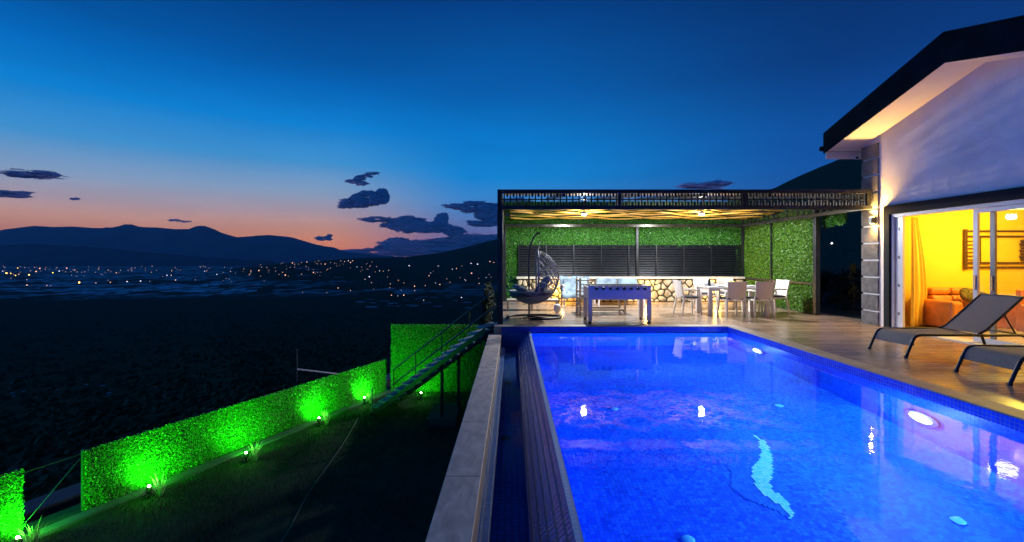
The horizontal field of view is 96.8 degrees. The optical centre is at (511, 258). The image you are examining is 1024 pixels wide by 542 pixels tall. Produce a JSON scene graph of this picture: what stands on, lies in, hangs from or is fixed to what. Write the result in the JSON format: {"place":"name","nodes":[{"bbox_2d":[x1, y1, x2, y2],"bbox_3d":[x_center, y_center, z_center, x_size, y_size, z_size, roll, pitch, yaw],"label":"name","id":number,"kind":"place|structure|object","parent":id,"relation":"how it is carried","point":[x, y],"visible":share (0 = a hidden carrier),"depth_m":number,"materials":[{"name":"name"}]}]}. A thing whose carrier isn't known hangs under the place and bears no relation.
{"place":"outdoors","nodes":[
{"label":"outdoors","id":0,"kind":"place"},
{"bbox_2d":[0,190,34,197],"bbox_3d":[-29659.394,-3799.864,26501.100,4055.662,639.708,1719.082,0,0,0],"label":"cloud","id":1,"kind":"structure","parent":0,"point":[19,194],"depth_m":26242.57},
{"bbox_2d":[0,168,66,179],"bbox_3d":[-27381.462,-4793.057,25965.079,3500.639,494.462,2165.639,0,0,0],"label":"cloud","id":2,"kind":"structure","parent":0,"point":[40,174],"depth_m":25676.68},
{"bbox_2d":[0,244,277,265],"bbox_3d":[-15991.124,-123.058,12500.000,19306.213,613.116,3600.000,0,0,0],"label":"foothills","id":3,"kind":"structure","parent":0,"point":[33,255],"depth_m":11719.60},
{"bbox_2d":[169,219,191,222],"bbox_3d":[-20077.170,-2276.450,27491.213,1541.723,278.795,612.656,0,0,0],"label":"cloud","id":4,"kind":"structure","parent":0,"point":[182,221],"depth_m":27405.03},
{"bbox_2d":[0,224,396,262],"bbox_3d":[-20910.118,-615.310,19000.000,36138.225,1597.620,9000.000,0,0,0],"label":"mountain range","id":5,"kind":"structure","parent":0,"point":[201,241],"depth_m":17518.86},
{"bbox_2d":[23,374,390,523],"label":"path","id":6,"kind":"structure","parent":0,"point":[61,499],"depth_m":8.88,"materials":[{"name":"concrete"}]},
{"bbox_2d":[23,384,470,541],"bbox_3d":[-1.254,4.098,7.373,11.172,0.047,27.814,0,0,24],"label":"lawn","id":7,"kind":"structure","parent":0,"point":[251,534],"depth_m":7.88,"materials":[{"name":"plant"}]},
{"bbox_2d":[0,468,25,541],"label":"hedge fence","id":8,"kind":"object","parent":7,"relation":"on","point":[12,518],"visible":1,"depth_m":6.61,"materials":[{"name":"green plant"}]},
{"bbox_2d":[13,536,22,541],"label":"garden lamp","id":9,"kind":"object","parent":7,"relation":"on","point":[18,539],"visible":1,"depth_m":6.36,"materials":[{"name":"white plastic"}]},
{"bbox_2d":[17,516,43,541],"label":"plant tuft","id":10,"kind":"object","parent":7,"relation":"on","point":[32,536],"visible":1,"depth_m":6.39,"materials":[{"name":"green plant"}]},
{"bbox_2d":[146,485,152,497],"bbox_3d":[-6.232,4.016,7.803,0.100,0.267,0.113,0,0,0],"label":"garden lamp","id":11,"kind":"object","parent":7,"relation":"on","point":[148,489],"visible":0.98,"depth_m":7.79,"materials":[{"name":"black plastic"}]},
{"bbox_2d":[152,471,168,495],"bbox_3d":[-6.096,3.896,7.862,0.347,0.409,0.387,0,0,0],"label":"plant tuft","id":12,"kind":"object","parent":7,"relation":"on","point":[160,488],"visible":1,"depth_m":7.85,"materials":[{"name":"green plant"}]},
{"bbox_2d":[8,389,392,541],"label":"kerb","id":13,"kind":"structure","parent":7,"relation":"on","point":[57,526],"depth_m":8.54,"materials":[{"name":"concrete"}]},
{"bbox_2d":[81,359,385,510],"bbox_3d":[-5.439,3.737,10.718,0.187,1.326,7.398,0,0,24],"label":"hedge fence","id":14,"kind":"object","parent":7,"relation":"on","point":[115,469],"visible":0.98,"depth_m":9.19,"materials":[{"name":"green plant"}]},
{"bbox_2d":[23,454,79,525],"bbox_3d":[-7.165,3.589,7.080,0.016,0.831,0.705,0,0,24],"label":"wire","id":15,"kind":"object","parent":14,"relation":"attached to","point":[57,484],"visible":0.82,"depth_m":7.08,"materials":[{"name":"metal"}]},
{"bbox_2d":[243,452,248,462],"bbox_3d":[-5.352,4.016,9.143,0.100,0.267,0.113,0,0,0],"label":"garden lamp","id":16,"kind":"object","parent":7,"relation":"on","point":[245,455],"visible":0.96,"depth_m":9.12,"materials":[{"name":"black plastic"}]},
{"bbox_2d":[250,442,262,461],"bbox_3d":[-5.170,3.906,9.209,0.322,0.387,0.279,0,0,-12],"label":"plant tuft","id":17,"kind":"object","parent":7,"relation":"on","point":[256,452],"visible":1,"depth_m":9.22,"materials":[{"name":"green plant"}]},
{"bbox_2d":[281,418,357,541],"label":"garden hose","id":18,"kind":"object","parent":7,"relation":"on","point":[313,485],"visible":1,"depth_m":8.00,"materials":[{"name":"rubber"}]},
{"bbox_2d":[322,411,329,424],"bbox_3d":[-4.561,3.897,11.190,0.287,0.405,0.314,0,0,-41],"label":"plant tuft","id":19,"kind":"object","parent":7,"relation":"on","point":[326,418],"visible":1,"depth_m":11.18,"materials":[{"name":"green plant"}]},
{"bbox_2d":[370,289,496,417],"bbox_3d":[-1.997,2.427,11.752,3.397,3.486,0.960,0,0,23],"label":"outdoor staircase","id":20,"kind":"structure","parent":7,"relation":"on","point":[399,394],"depth_m":11.73,"materials":[{"name":"metal"}]},
{"bbox_2d":[390,323,485,391],"bbox_3d":[-2.120,3.094,13.999,3.251,2.211,0.162,0,0,0],"label":"hedge fence","id":21,"kind":"object","parent":7,"relation":"on","point":[407,340],"visible":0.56,"depth_m":13.99,"materials":[{"name":"green plant"}]},
{"bbox_2d":[426,403,460,427],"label":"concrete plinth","id":22,"kind":"structure","parent":7,"relation":"on","point":[449,419],"depth_m":11.24,"materials":[{"name":"grey concrete"}]},
{"bbox_2d":[314,234,332,240],"bbox_3d":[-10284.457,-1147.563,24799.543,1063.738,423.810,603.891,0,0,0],"label":"cloud","id":23,"kind":"structure","parent":0,"point":[324,238],"depth_m":24656.01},
{"bbox_2d":[344,171,379,185],"bbox_3d":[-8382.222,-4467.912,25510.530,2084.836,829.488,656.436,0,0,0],"label":"cloud","id":24,"kind":"structure","parent":0,"point":[357,179],"depth_m":25350.19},
{"bbox_2d":[337,187,389,208],"bbox_3d":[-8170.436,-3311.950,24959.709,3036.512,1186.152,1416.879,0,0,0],"label":"cloud","id":25,"kind":"structure","parent":0,"point":[365,198],"depth_m":24597.79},
{"bbox_2d":[356,213,467,235],"bbox_3d":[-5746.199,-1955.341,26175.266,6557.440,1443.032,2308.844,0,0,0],"label":"cloud","id":26,"kind":"structure","parent":0,"point":[407,224],"depth_m":25721.65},
{"bbox_2d":[341,233,496,256],"bbox_3d":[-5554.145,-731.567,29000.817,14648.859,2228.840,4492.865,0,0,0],"label":"cloud","id":27,"kind":"structure","parent":0,"point":[400,247],"depth_m":27592.50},
{"bbox_2d":[0,159,862,498],"bbox_3d":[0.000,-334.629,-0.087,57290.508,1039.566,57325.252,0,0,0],"label":"terrain","id":28,"kind":"structure","parent":0,"point":[78,299],"depth_m":1463.28,"materials":[{"name":"black soil"}]},
{"bbox_2d":[0,305,496,501],"bbox_3d":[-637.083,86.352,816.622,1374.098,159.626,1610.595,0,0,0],"label":"scrub","id":29,"kind":"object","parent":28,"relation":"on","point":[45,440],"visible":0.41,"depth_m":167.16,"materials":[{"name":"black plant"}]},
{"bbox_2d":[296,349,336,385],"bbox_3d":[-6.258,4.650,14.847,1.420,3.500,0.056,0,0,-21],"label":"marker pole","id":30,"kind":"object","parent":28,"relation":"on","point":[297,369],"visible":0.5,"depth_m":14.59,"materials":[{"name":"grey metal"}]},
{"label":"retaining wall","id":31,"kind":"structure","parent":28,"relation":"on","visible":0},
{"bbox_2d":[425,334,500,541],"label":"stone curb","id":32,"kind":"structure","parent":31,"relation":"on","point":[456,515],"depth_m":3.65,"materials":[{"name":"grey stone"}]},
{"bbox_2d":[477,279,496,345],"bbox_3d":[-0.701,1.588,12.576,0.597,2.026,0.629,0,0,0],"label":"tree","id":33,"kind":"object","parent":31,"relation":"on","point":[486,307],"visible":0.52,"depth_m":12.52,"materials":[{"name":"green plant"}]},
{"bbox_2d":[477,327,1023,541],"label":"swimming pool","id":34,"kind":"structure","parent":31,"relation":"in","point":[527,495],"depth_m":4.46,"materials":[{"name":"blue tile"}]},
{"bbox_2d":[531,332,1023,541],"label":"water","id":35,"kind":"structure","parent":34,"relation":"in","point":[696,437],"depth_m":3.83,"materials":[{"name":"blue liquid"}]},
{"bbox_2d":[494,325,1023,419],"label":"pool coping","id":36,"kind":"object","parent":31,"relation":"on","point":[986,404],"visible":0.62,"depth_m":6.16,"materials":[{"name":"blue mosaic tile"}]},
{"bbox_2d":[440,197,532,226],"bbox_3d":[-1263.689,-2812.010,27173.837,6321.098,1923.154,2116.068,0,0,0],"label":"cloud","id":37,"kind":"structure","parent":0,"point":[485,212],"depth_m":26615.03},
{"bbox_2d":[0,0,1023,251],"label":"sky","id":38,"kind":"structure","parent":0,"point":[237,118],"materials":[{"name":"blue"}]},
{"bbox_2d":[554,304,560,311],"bbox_3d":[1.250,1.370,12.600,0.200,0.240,0.140,0,0,0],"label":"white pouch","id":39,"kind":"object","parent":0,"point":[557,307],"visible":1,"depth_m":12.54,"materials":[{"name":"white fabric"}]},
{"bbox_2d":[674,180,733,188],"bbox_3d":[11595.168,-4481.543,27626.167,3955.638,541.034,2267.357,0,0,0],"label":"cloud","id":40,"kind":"structure","parent":0,"point":[714,184],"depth_m":27202.04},
{"bbox_2d":[496,301,1023,409],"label":"deck","id":41,"kind":"structure","parent":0,"point":[933,360],"depth_m":8.88,"materials":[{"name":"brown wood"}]},
{"bbox_2d":[507,298,558,310],"bbox_3d":[0.600,1.339,13.250,1.500,0.317,0.500,0,0,0],"label":"bench","id":42,"kind":"object","parent":41,"relation":"on","point":[556,300],"visible":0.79,"depth_m":13.00,"materials":[{"name":"white wood"}]},
{"bbox_2d":[506,232,561,319],"bbox_3d":[0.532,0.412,11.472,1.295,2.169,1.126,0,0,31],"label":"egg swing chair","id":43,"kind":"object","parent":41,"relation":"on","point":[541,293],"visible":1,"depth_m":11.20,"materials":[{"name":"grey wicker"},{"name":"black plastic"},{"name":"fabric"}]},
{"bbox_2d":[561,278,592,305],"bbox_3d":[2.085,1.072,14.725,0.950,0.850,0.790,0,0,0],"label":"outdoor sofa","id":44,"kind":"object","parent":41,"relation":"on","point":[568,283],"visible":0.52,"depth_m":14.94,"materials":[{"name":"fabric"}]},
{"bbox_2d":[560,276,589,298],"bbox_3d":[2.070,0.926,14.690,0.985,0.712,0.861,0,0,0],"label":"throw blanket","id":45,"kind":"object","parent":44,"relation":"on","point":[565,295],"visible":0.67,"depth_m":14.55,"materials":[{"name":"white fabric"}]},
{"bbox_2d":[576,277,625,314],"bbox_3d":[2.425,1.008,12.500,1.250,0.977,0.700,0,0,0],"label":"garden bench","id":46,"kind":"object","parent":41,"relation":"on","point":[579,309],"visible":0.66,"depth_m":12.20,"materials":[{"name":"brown wood"}]},
{"bbox_2d":[583,284,650,322],"bbox_3d":[2.495,1.062,10.885,1.460,0.875,1.010,0,0,0],"label":"foosball table","id":47,"kind":"object","parent":41,"relation":"on","point":[640,292],"visible":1,"depth_m":10.52,"materials":[{"name":"blue plastic"}]},
{"bbox_2d":[594,278,645,305],"bbox_3d":[3.500,1.072,14.900,1.520,0.850,0.840,0,0,0],"label":"outdoor sofa","id":48,"kind":"object","parent":41,"relation":"on","point":[613,280],"visible":0.21,"depth_m":15.16,"materials":[{"name":"fabric"}]},
{"bbox_2d":[505,200,750,300],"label":"hedge wall","id":49,"kind":"structure","parent":41,"relation":"on","point":[566,236],"depth_m":16.02,"materials":[{"name":"green plant"}]},
{"bbox_2d":[516,276,744,301],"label":"stone wall","id":50,"kind":"structure","parent":41,"relation":"on","point":[662,289],"depth_m":15.77,"materials":[{"name":"beige stone"}]},
{"bbox_2d":[518,245,739,275],"bbox_3d":[4.088,0.072,15.931,7.745,1.095,0.063,0,0,0],"label":"slat screen","id":51,"kind":"object","parent":50,"relation":"on","point":[629,263],"visible":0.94,"depth_m":15.94,"materials":[{"name":"black metal"}]},
{"bbox_2d":[497,189,872,323],"bbox_3d":[3.913,-0.315,13.125,8.495,3.605,5.750,0,0,0],"label":"pergola","id":52,"kind":"object","parent":41,"relation":"on","point":[743,196],"visible":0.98,"depth_m":10.29,"materials":[{"name":"metal"}]},
{"bbox_2d":[581,197,586,215],"bbox_3d":[2.090,-1.515,13.200,0.180,0.530,0.180,0,0,0],"label":"ceiling spotlight","id":53,"kind":"object","parent":52,"relation":"hanging from","point":[584,213],"visible":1,"depth_m":13.15,"materials":[{"name":"white"}]},
{"bbox_2d":[673,280,701,314],"bbox_3d":[4.744,1.040,12.346,0.617,0.922,0.568,0,0,-6],"label":"dining chair","id":54,"kind":"object","parent":41,"relation":"on","point":[678,288],"visible":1,"depth_m":12.16,"materials":[{"name":"plastic"}]},
{"bbox_2d":[693,278,717,307],"bbox_3d":[5.720,1.040,13.487,0.568,0.922,0.617,0,0,0],"label":"dining chair","id":55,"kind":"object","parent":41,"relation":"on","point":[697,281],"visible":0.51,"depth_m":13.70,"materials":[{"name":"plastic"}]},
{"bbox_2d":[716,278,742,309],"bbox_3d":[6.450,1.040,13.507,0.568,0.922,0.617,0,0,0],"label":"dining chair","id":56,"kind":"object","parent":41,"relation":"on","point":[721,281],"visible":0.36,"depth_m":13.75,"materials":[{"name":"plastic"}]},
{"bbox_2d":[695,285,769,314],"bbox_3d":[6.000,1.125,12.450,1.600,0.750,0.900,0,0,0],"label":"dining table","id":57,"kind":"object","parent":41,"relation":"on","point":[710,289],"visible":0.78,"depth_m":12.06,"materials":[{"name":"white wood"}]},
{"bbox_2d":[701,282,714,285],"bbox_3d":[5.450,0.709,12.675,0.300,0.078,0.250,0,0,0],"label":"napkin box","id":58,"kind":"object","parent":57,"relation":"on","point":[706,284],"visible":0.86,"depth_m":12.55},
{"bbox_2d":[717,281,747,317],"bbox_3d":[5.720,1.040,11.813,0.568,0.922,0.617,0,0,0],"label":"dining chair","id":59,"kind":"object","parent":41,"relation":"on","point":[736,291],"visible":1,"depth_m":11.56,"materials":[{"name":"plastic"}]},
{"bbox_2d":[743,281,775,317],"bbox_3d":[6.421,1.040,11.823,0.568,0.922,0.617,0,0,-2],"label":"dining chair","id":60,"kind":"object","parent":41,"relation":"on","point":[763,291],"visible":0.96,"depth_m":11.57,"materials":[{"name":"plastic"}]},
{"bbox_2d":[758,279,789,313],"bbox_3d":[7.236,1.040,12.556,0.617,0.922,0.568,0,0,-9],"label":"dining chair","id":61,"kind":"object","parent":41,"relation":"on","point":[781,288],"visible":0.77,"depth_m":12.52,"materials":[{"name":"plastic"}]},
{"bbox_2d":[743,200,818,313],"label":"hedge wall","id":62,"kind":"structure","parent":41,"relation":"on","point":[783,250],"depth_m":13.54,"materials":[{"name":"green plant"}]},
{"bbox_2d":[821,213,846,228],"bbox_3d":[8.258,-1.019,11.721,0.148,0.479,0.920,0,0,0],"label":"hedge drape","id":63,"kind":"object","parent":62,"relation":"hanging from","point":[828,221],"visible":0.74,"depth_m":11.66,"materials":[{"name":"green plant"}]},
{"bbox_2d":[867,293,1023,357],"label":"sun lounger","id":64,"kind":"object","parent":41,"relation":"on","point":[980,314],"visible":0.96,"depth_m":7.21,"materials":[{"name":"grey fabric"}]},
{"bbox_2d":[953,344,1023,385],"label":"sun lounger","id":65,"kind":"object","parent":41,"relation":"on","point":[1010,357],"visible":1,"depth_m":5.72,"materials":[{"name":"black plastic"}]},
{"bbox_2d":[820,285,862,318],"bbox_3d":[15.300,2.910,20.300,13.400,2.780,19.400,0,0,0],"label":"garden bed","id":66,"kind":"object","parent":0,"point":[828,308],"depth_m":13.33,"materials":[{"name":"black plant"}]},
{"bbox_2d":[824,271,862,310],"bbox_3d":[9.901,1.030,13.490,1.426,1.381,1.173,0,0,0],"label":"shrub","id":67,"kind":"object","parent":66,"relation":"on","point":[843,289],"visible":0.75,"depth_m":13.45,"materials":[{"name":"green plant"}]},
{"bbox_2d":[842,267,862,290],"bbox_3d":[11.021,0.934,14.141,1.285,1.574,1.746,0,0,43],"label":"shrub","id":68,"kind":"object","parent":66,"relation":"on","point":[857,274],"visible":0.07,"depth_m":14.14,"materials":[{"name":"green plant"}]},
{"bbox_2d":[848,260,859,307],"bbox_3d":[9.772,0.725,13.029,0.346,1.352,0.342,0,0,0],"label":"shrub","id":69,"kind":"object","parent":66,"relation":"on","point":[852,268],"visible":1,"depth_m":12.99,"materials":[{"name":"green plant"}]},
{"bbox_2d":[819,15,1023,344],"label":"house","id":70,"kind":"structure","parent":0,"point":[932,132],"depth_m":8.96,"materials":[{"name":"white paint"}]},
{"bbox_2d":[868,217,875,223],"bbox_3d":[8.105,-0.860,10.230,0.110,0.156,0.100,0,0,0],"label":"wall lamp","id":71,"kind":"object","parent":70,"relation":"attached to","point":[871,220],"visible":1,"depth_m":10.19,"materials":[{"name":"white plastic"}]},
{"bbox_2d":[896,217,904,326],"bbox_3d":[8.260,0.298,9.688,0.060,2.365,0.175,0,0,0],"label":"folded door","id":72,"kind":"structure","parent":70,"relation":"in","point":[900,221],"depth_m":9.66,"materials":[{"name":"white metal"}]},
{"bbox_2d":[910,217,926,326],"bbox_3d":[8.778,0.280,9.788,0.735,2.322,0.103,0,0,-31],"label":"curtain","id":73,"kind":"object","parent":70,"relation":"hanging from","point":[918,284],"visible":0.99,"depth_m":9.70,"materials":[{"name":"fabric"}]},
{"bbox_2d":[923,287,1015,328],"bbox_3d":[9.650,1.040,9.725,1.400,0.800,0.950,0,0,0],"label":"sofa","id":74,"kind":"object","parent":70,"relation":"on","point":[942,306],"visible":0.55,"depth_m":9.64,"materials":[{"name":"orange fabric"}]},
{"bbox_2d":[959,288,987,302],"bbox_3d":[9.850,0.820,9.660,0.600,0.403,0.251,0,0,9],"label":"cushion","id":75,"kind":"object","parent":74,"relation":"on","point":[966,294],"visible":0.46,"depth_m":9.64,"materials":[{"name":"yellow fabric"}]},
{"bbox_2d":[963,229,1023,269],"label":"picture frame","id":76,"kind":"object","parent":70,"relation":"attached to","point":[966,236],"depth_m":10.33,"materials":[{"name":"brown wood"}]},
{"bbox_2d":[973,204,1023,344],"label":"sliding door","id":77,"kind":"structure","parent":70,"relation":"in","point":[976,212],"depth_m":8.06,"materials":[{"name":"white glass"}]},
{"bbox_2d":[990,209,1021,343],"bbox_3d":[8.307,0.293,6.835,0.075,2.355,2.130,0,0,0],"label":"sliding door","id":78,"kind":"structure","parent":70,"relation":"in","point":[993,215],"depth_m":7.84,"materials":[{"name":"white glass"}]},
{"bbox_2d":[1015,289,1023,332],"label":"sofa","id":79,"kind":"object","parent":70,"relation":"on","point":[1019,323],"visible":1,"depth_m":8.91,"materials":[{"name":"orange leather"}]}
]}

